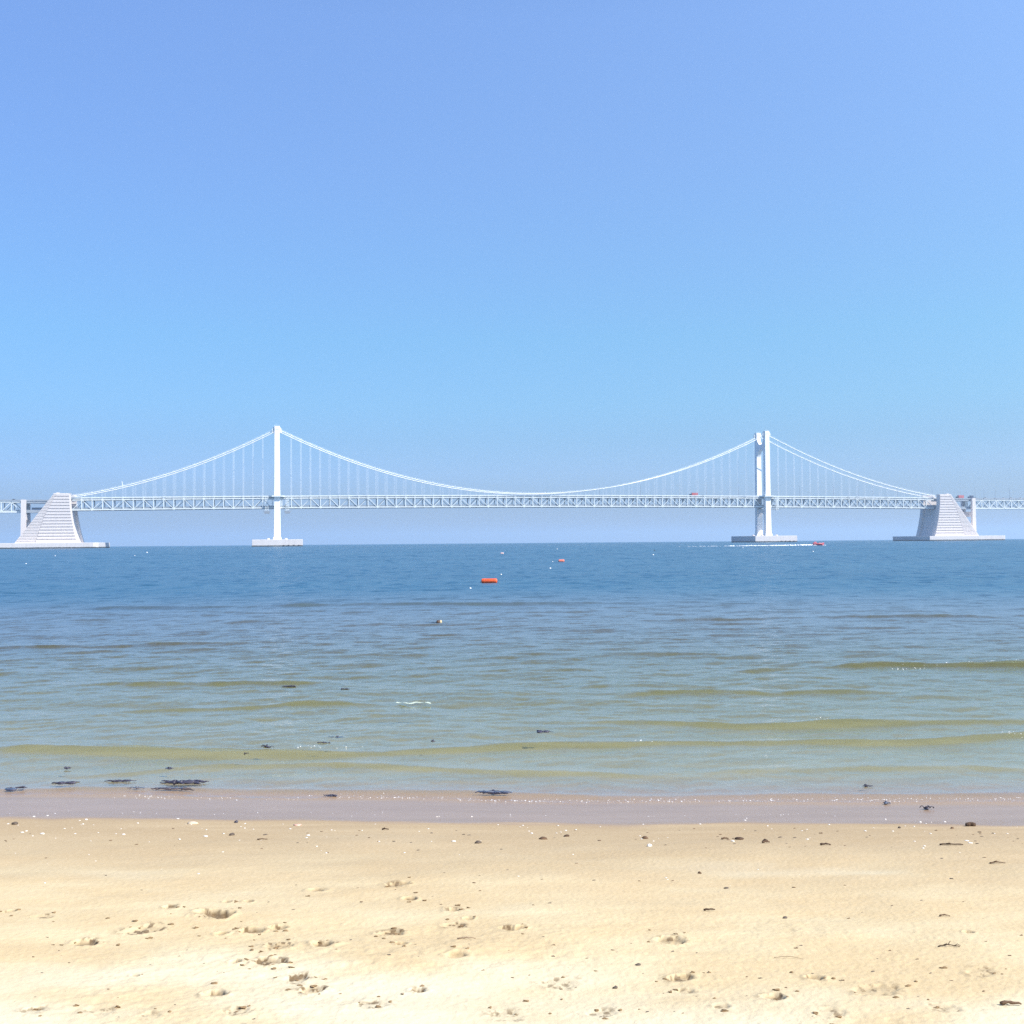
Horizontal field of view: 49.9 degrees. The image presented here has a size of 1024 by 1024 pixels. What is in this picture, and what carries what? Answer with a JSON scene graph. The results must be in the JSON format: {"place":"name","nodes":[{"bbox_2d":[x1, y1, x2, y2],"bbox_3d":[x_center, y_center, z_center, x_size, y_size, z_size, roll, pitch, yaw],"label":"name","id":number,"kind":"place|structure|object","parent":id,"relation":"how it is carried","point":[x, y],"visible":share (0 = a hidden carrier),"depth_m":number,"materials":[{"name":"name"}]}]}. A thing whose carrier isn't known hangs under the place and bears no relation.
{"place":"outdoors","nodes":[
{"label":"outdoors","id":0,"kind":"place"},
{"bbox_2d":[396,702,430,703],"bbox_3d":[-1.351,2.613,15.064,0.489,0.018,0.126,0,-2,0],"label":"foam","id":1,"kind":"object","parent":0,"point":[413,702],"visible":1,"depth_m":15.05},
{"bbox_2d":[0,611,1023,1023],"bbox_3d":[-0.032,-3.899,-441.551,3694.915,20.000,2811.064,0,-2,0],"label":"sand","id":2,"kind":"structure","parent":0,"point":[624,779],"depth_m":7.49,"materials":[{"name":"beige sand"}]},
{"bbox_2d":[5,786,26,790],"bbox_3d":[-4.492,2.500,9.957,0.187,0.030,0.115,1,-2,-38],"label":"seaweed","id":3,"kind":"object","parent":2,"relation":"on","point":[11,789],"visible":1,"depth_m":9.92,"materials":[{"name":"grey plant"}]},
{"bbox_2d":[151,786,192,790],"bbox_3d":[-3.041,2.489,9.916,0.419,0.032,0.097,-1,-2,9],"label":"seaweed","id":4,"kind":"object","parent":2,"relation":"on","point":[172,788],"visible":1,"depth_m":9.90,"materials":[{"name":"grey plant"}]},
{"bbox_2d":[475,789,511,793],"bbox_3d":[-0.163,2.457,9.644,0.328,0.034,0.099,0,-2,0],"label":"seaweed","id":5,"kind":"object","parent":2,"relation":"on","point":[493,791],"visible":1,"depth_m":9.62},
{"bbox_2d":[0,877,1006,1023],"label":"sand clods","id":6,"kind":"object","parent":2,"relation":"on","point":[596,1010],"visible":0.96,"depth_m":4.15,"materials":[{"name":"beige sand"}]},
{"bbox_2d":[938,941,960,946],"bbox_3d":[1.774,1.757,4.470,0.087,0.019,0.045,0,-2,0],"label":"twig","id":7,"kind":"object","parent":2,"relation":"on","point":[948,944],"visible":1,"depth_m":4.47,"materials":[{"name":"brown wood"}]},
{"bbox_2d":[939,843,962,844],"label":"twig","id":8,"kind":"object","parent":2,"relation":"on","point":[950,844],"visible":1,"depth_m":6.97,"materials":[{"name":"brown wood"}]},
{"bbox_2d":[965,822,975,825],"bbox_3d":[3.316,2.261,7.960,0.071,0.033,0.041,0,-2,-8],"label":"wood chunk","id":9,"kind":"object","parent":2,"relation":"on","point":[970,824],"visible":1,"depth_m":7.95,"materials":[{"name":"brown wood"}]},
{"bbox_2d":[1000,1000,1021,1004],"bbox_3d":[1.696,1.669,3.740,0.072,0.016,0.014,0,-2,0],"label":"twig","id":10,"kind":"object","parent":2,"relation":"on","point":[1003,1002],"visible":1,"depth_m":3.74,"materials":[{"name":"brown wood"}]},
{"bbox_2d":[0,539,1023,793],"bbox_3d":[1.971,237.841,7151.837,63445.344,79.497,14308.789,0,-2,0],"label":"sea water","id":11,"kind":"structure","parent":0,"point":[402,583],"depth_m":43.50,"materials":[{"name":"blue liquid"}]},
{"bbox_2d":[0,500,47,534],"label":"approach viaduct","id":12,"kind":"object","parent":11,"relation":"in","point":[25,511],"visible":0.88,"depth_m":1000.27,"materials":[{"name":"white paint"}]},
{"bbox_2d":[32,507,42,509],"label":"bus","id":13,"kind":"object","parent":12,"relation":"on","point":[36,508],"visible":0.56,"depth_m":1006.32,"materials":[{"name":"paint"}]},
{"bbox_2d":[51,781,76,784],"bbox_3d":[-4.137,2.507,10.183,0.248,0.027,0.068,0,-2,-5],"label":"seaweed","id":14,"kind":"object","parent":11,"relation":"on","point":[68,782],"visible":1,"depth_m":10.16,"materials":[{"name":"grey plant"}]},
{"bbox_2d":[107,779,135,781],"bbox_3d":[-3.651,2.504,10.242,0.297,0.023,0.064,0,-2,0],"label":"seaweed","id":15,"kind":"object","parent":11,"relation":"on","point":[127,780],"visible":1,"depth_m":10.23,"materials":[{"name":"grey plant"}]},
{"bbox_2d":[160,779,208,784],"bbox_3d":[-3.030,2.497,10.163,0.457,0.040,0.124,0,-2,0],"label":"seaweed","id":16,"kind":"object","parent":11,"relation":"on","point":[174,782],"visible":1,"depth_m":10.15,"materials":[{"name":"black plant"}]},
{"bbox_2d":[423,620,441,623],"bbox_3d":[-2.193,3.029,30.298,0.537,0.106,0.116,-1,-2,10],"label":"weathered float","id":17,"kind":"object","parent":11,"relation":"on","point":[438,621],"visible":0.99,"depth_m":30.24,"materials":[{"name":"white plastic"}]},
{"bbox_2d":[480,578,496,582],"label":"can buoy","id":18,"kind":"object","parent":11,"relation":"on","point":[489,580],"visible":0.88,"depth_m":60.26,"materials":[{"name":"plastic"}]},
{"bbox_2d":[0,425,1004,548],"bbox_3d":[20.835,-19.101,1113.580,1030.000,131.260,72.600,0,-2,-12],"label":"suspension bridge","id":19,"kind":"structure","parent":11,"relation":"on","point":[54,523],"depth_m":1099.14,"materials":[{"name":"white paint"}]},
{"bbox_2d":[24,660,1021,815],"bbox_3d":[2.699,2.513,13.794,7.048,0.129,15.238,-1,-2,28],"label":"foam","id":20,"kind":"object","parent":11,"relation":"on","point":[649,800],"visible":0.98,"depth_m":9.33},
{"bbox_2d":[537,730,553,732],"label":"seaweed","id":21,"kind":"object","parent":11,"relation":"on","point":[541,731],"visible":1,"depth_m":12.69,"materials":[{"name":"grey plant"}]},
{"bbox_2d":[678,544,812,546],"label":"wake foam","id":22,"kind":"object","parent":11,"relation":"on","point":[776,545],"visible":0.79,"depth_m":419.88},
{"bbox_2d":[931,498,1023,530],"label":"approach viaduct","id":23,"kind":"object","parent":11,"relation":"in","point":[963,508],"visible":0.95,"depth_m":1209.00,"materials":[{"name":"white paint"}]},
{"bbox_2d":[0,0,1023,545],"label":"sky","id":24,"kind":"structure","parent":0,"point":[512,246],"materials":[{"name":"blue"}]}
]}

